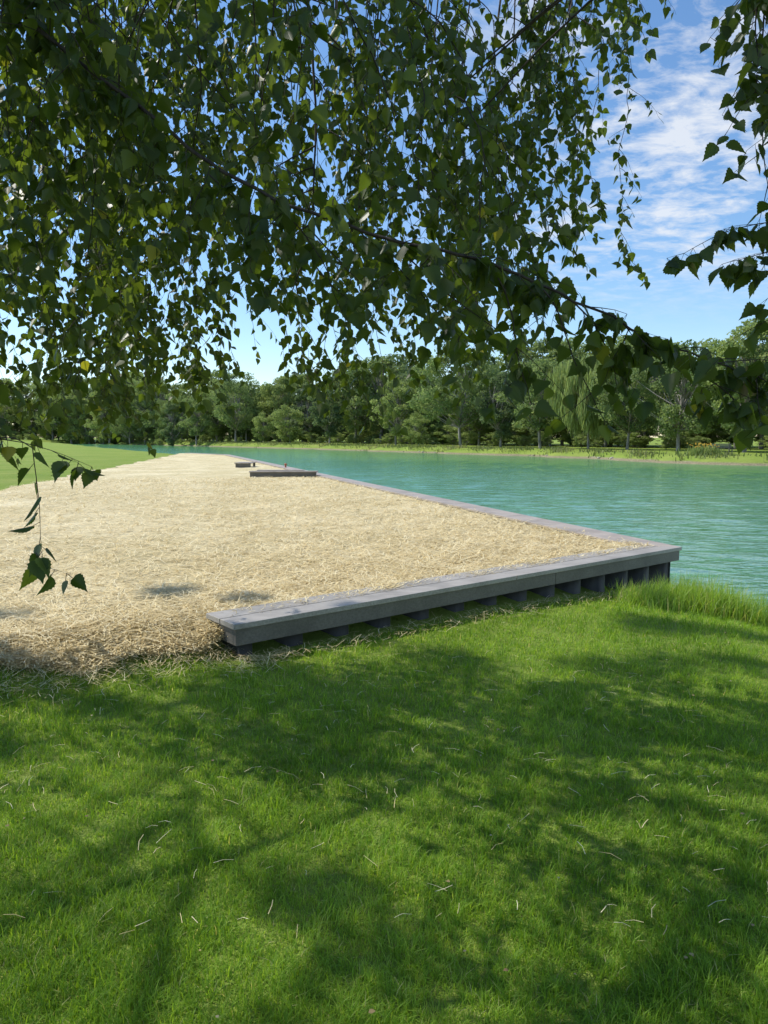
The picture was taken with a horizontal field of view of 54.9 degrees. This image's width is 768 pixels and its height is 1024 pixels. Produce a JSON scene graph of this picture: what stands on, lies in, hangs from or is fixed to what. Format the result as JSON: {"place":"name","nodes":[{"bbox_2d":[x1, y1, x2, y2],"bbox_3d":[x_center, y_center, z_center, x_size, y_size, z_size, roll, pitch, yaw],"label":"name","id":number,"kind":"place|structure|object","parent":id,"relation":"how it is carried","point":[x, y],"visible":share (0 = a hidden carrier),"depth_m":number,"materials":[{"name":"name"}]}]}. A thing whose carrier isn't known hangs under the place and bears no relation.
{"place":"outdoors","nodes":[
{"label":"outdoors","id":0,"kind":"place"},
{"bbox_2d":[0,453,596,673],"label":"straw ground","id":1,"kind":"structure","parent":0,"point":[185,466],"depth_m":11.25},
{"bbox_2d":[0,438,767,1023],"bbox_3d":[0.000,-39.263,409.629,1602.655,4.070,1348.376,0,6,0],"label":"ground","id":2,"kind":"structure","parent":0,"point":[98,458],"depth_m":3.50,"materials":[{"name":"green plant"}]},
{"bbox_2d":[159,403,185,445],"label":"deciduous tree","id":3,"kind":"object","parent":2,"relation":"on","point":[170,434],"visible":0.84,"depth_m":194.94,"materials":[{"name":"green plant"}]},
{"bbox_2d":[177,396,215,445],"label":"deciduous tree","id":4,"kind":"object","parent":2,"relation":"on","point":[196,429],"visible":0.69,"depth_m":187.60,"materials":[{"name":"green plant"}]},
{"bbox_2d":[207,379,257,440],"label":"deciduous tree","id":5,"kind":"object","parent":2,"relation":"on","point":[245,415],"visible":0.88,"depth_m":176.47,"materials":[{"name":"green plant"}]},
{"bbox_2d":[234,462,256,467],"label":"wooden platform","id":6,"kind":"structure","parent":2,"relation":"on","point":[242,464],"depth_m":34.58,"materials":[{"name":"grey wood"}]},
{"bbox_2d":[251,412,274,441],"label":"deciduous tree","id":7,"kind":"object","parent":2,"relation":"on","point":[258,424],"visible":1,"depth_m":169.67,"materials":[{"name":"green plant"}]},
{"bbox_2d":[249,470,317,476],"bbox_3d":[-3.550,-1.358,26.999,2.400,0.340,2.000,0,6,0],"label":"landing step","id":8,"kind":"object","parent":2,"relation":"on","point":[281,473],"visible":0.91,"depth_m":26.08,"materials":[{"name":"grey wood"}]},
{"bbox_2d":[271,404,305,442],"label":"deciduous tree","id":9,"kind":"object","parent":2,"relation":"on","point":[288,435],"visible":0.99,"depth_m":163.83,"materials":[{"name":"green plant"}]},
{"bbox_2d":[0,591,617,705],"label":"stray straw","id":10,"kind":"object","parent":2,"relation":"on","point":[219,651],"visible":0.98,"depth_m":5.14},
{"bbox_2d":[306,390,343,443],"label":"deciduous tree","id":11,"kind":"object","parent":2,"relation":"on","point":[334,419],"visible":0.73,"depth_m":147.81,"materials":[{"name":"green plant"}]},
{"bbox_2d":[0,476,653,677],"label":"straw strands","id":12,"kind":"object","parent":2,"relation":"on","point":[27,653],"visible":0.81,"depth_m":7.67},
{"bbox_2d":[0,0,767,595],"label":"birch tree","id":13,"kind":"object","parent":2,"relation":"on","point":[96,76],"visible":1,"depth_m":2.75,"materials":[{"name":"green plant"}]},
{"bbox_2d":[0,318,767,449],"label":"distant tree line","id":14,"kind":"object","parent":2,"relation":"on","point":[268,399],"visible":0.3,"depth_m":181.13,"materials":[{"name":"green plant"}]},
{"bbox_2d":[0,416,767,448],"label":"shrub undergrowth","id":15,"kind":"object","parent":2,"relation":"on","point":[522,436],"visible":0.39,"depth_m":123.97,"materials":[{"name":"green plant"}]},
{"bbox_2d":[0,648,767,937],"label":"scattered straw","id":16,"kind":"object","parent":2,"relation":"on","point":[395,797],"visible":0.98,"depth_m":3.27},
{"bbox_2d":[5,628,767,1017],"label":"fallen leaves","id":17,"kind":"object","parent":2,"relation":"on","point":[447,880],"visible":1,"depth_m":2.91,"materials":[{"name":"beige plant"}]},
{"bbox_2d":[369,380,419,444],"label":"deciduous tree","id":18,"kind":"object","parent":2,"relation":"on","point":[395,398],"visible":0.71,"depth_m":124.27,"materials":[{"name":"green plant"}]},
{"bbox_2d":[402,412,434,444],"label":"deciduous tree","id":19,"kind":"object","parent":2,"relation":"on","point":[417,422],"visible":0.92,"depth_m":117.04,"materials":[{"name":"green plant"}]},
{"bbox_2d":[99,439,767,460],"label":"shoreline reeds","id":20,"kind":"object","parent":2,"relation":"on","point":[559,449],"visible":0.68,"depth_m":93.31,"materials":[{"name":"green plant"}]},
{"bbox_2d":[193,453,681,656],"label":"bulkhead seawall","id":21,"kind":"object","parent":2,"relation":"on","point":[290,623],"visible":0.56,"depth_m":6.87,"materials":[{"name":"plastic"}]},
{"bbox_2d":[405,344,509,446],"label":"deciduous tree","id":22,"kind":"object","parent":2,"relation":"on","point":[442,407],"visible":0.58,"depth_m":105.64,"materials":[{"name":"green plant"}]},
{"bbox_2d":[473,371,516,446],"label":"deciduous tree","id":23,"kind":"object","parent":2,"relation":"on","point":[505,418],"visible":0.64,"depth_m":100.43,"materials":[{"name":"green plant"}]},
{"bbox_2d":[492,358,572,448],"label":"deciduous tree","id":24,"kind":"object","parent":2,"relation":"on","point":[539,424],"visible":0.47,"depth_m":91.56,"materials":[{"name":"green plant"}]},
{"bbox_2d":[546,355,628,448],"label":"willow tree","id":25,"kind":"object","parent":2,"relation":"on","point":[575,419],"visible":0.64,"depth_m":86.35,"materials":[{"name":"green plant"}]},
{"bbox_2d":[586,367,659,449],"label":"deciduous tree","id":26,"kind":"object","parent":2,"relation":"on","point":[626,424],"visible":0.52,"depth_m":82.45,"materials":[{"name":"green plant"}]},
{"bbox_2d":[628,338,721,450],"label":"deciduous tree","id":27,"kind":"object","parent":2,"relation":"on","point":[666,411],"visible":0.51,"depth_m":75.50,"materials":[{"name":"green plant"}]},
{"bbox_2d":[604,569,767,627],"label":"shore grass","id":28,"kind":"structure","parent":2,"relation":"on","point":[712,600],"depth_m":7.61,"materials":[{"name":"green plant"}]},
{"bbox_2d":[678,444,723,455],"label":"flower stems","id":29,"kind":"object","parent":2,"relation":"on","point":[698,450],"visible":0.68,"depth_m":61.05,"materials":[{"name":"green plant"}]},
{"bbox_2d":[687,443,716,447],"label":"orange flowers","id":30,"kind":"object","parent":29,"relation":"attached to","point":[703,445],"visible":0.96,"depth_m":61.30,"materials":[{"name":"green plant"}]},
{"bbox_2d":[710,443,732,452],"bbox_3d":[28.600,-5.338,62.624,1.800,0.920,0.590,0,6,0],"label":"park bench","id":31,"kind":"object","parent":2,"relation":"on","point":[729,445],"visible":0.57,"depth_m":62.79,"materials":[{"name":"wood"}]},
{"bbox_2d":[693,322,767,452],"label":"deciduous tree","id":32,"kind":"object","parent":2,"relation":"on","point":[744,351],"visible":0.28,"depth_m":68.08,"materials":[{"name":"green plant"}]},
{"bbox_2d":[0,0,767,437],"label":"sky","id":33,"kind":"structure","parent":0,"point":[685,200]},
{"bbox_2d":[72,444,767,612],"bbox_3d":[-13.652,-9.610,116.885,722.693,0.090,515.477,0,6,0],"label":"lake water","id":34,"kind":"structure","parent":0,"point":[712,520],"depth_m":29.04,"materials":[{"name":"teal liquid"}]}
]}

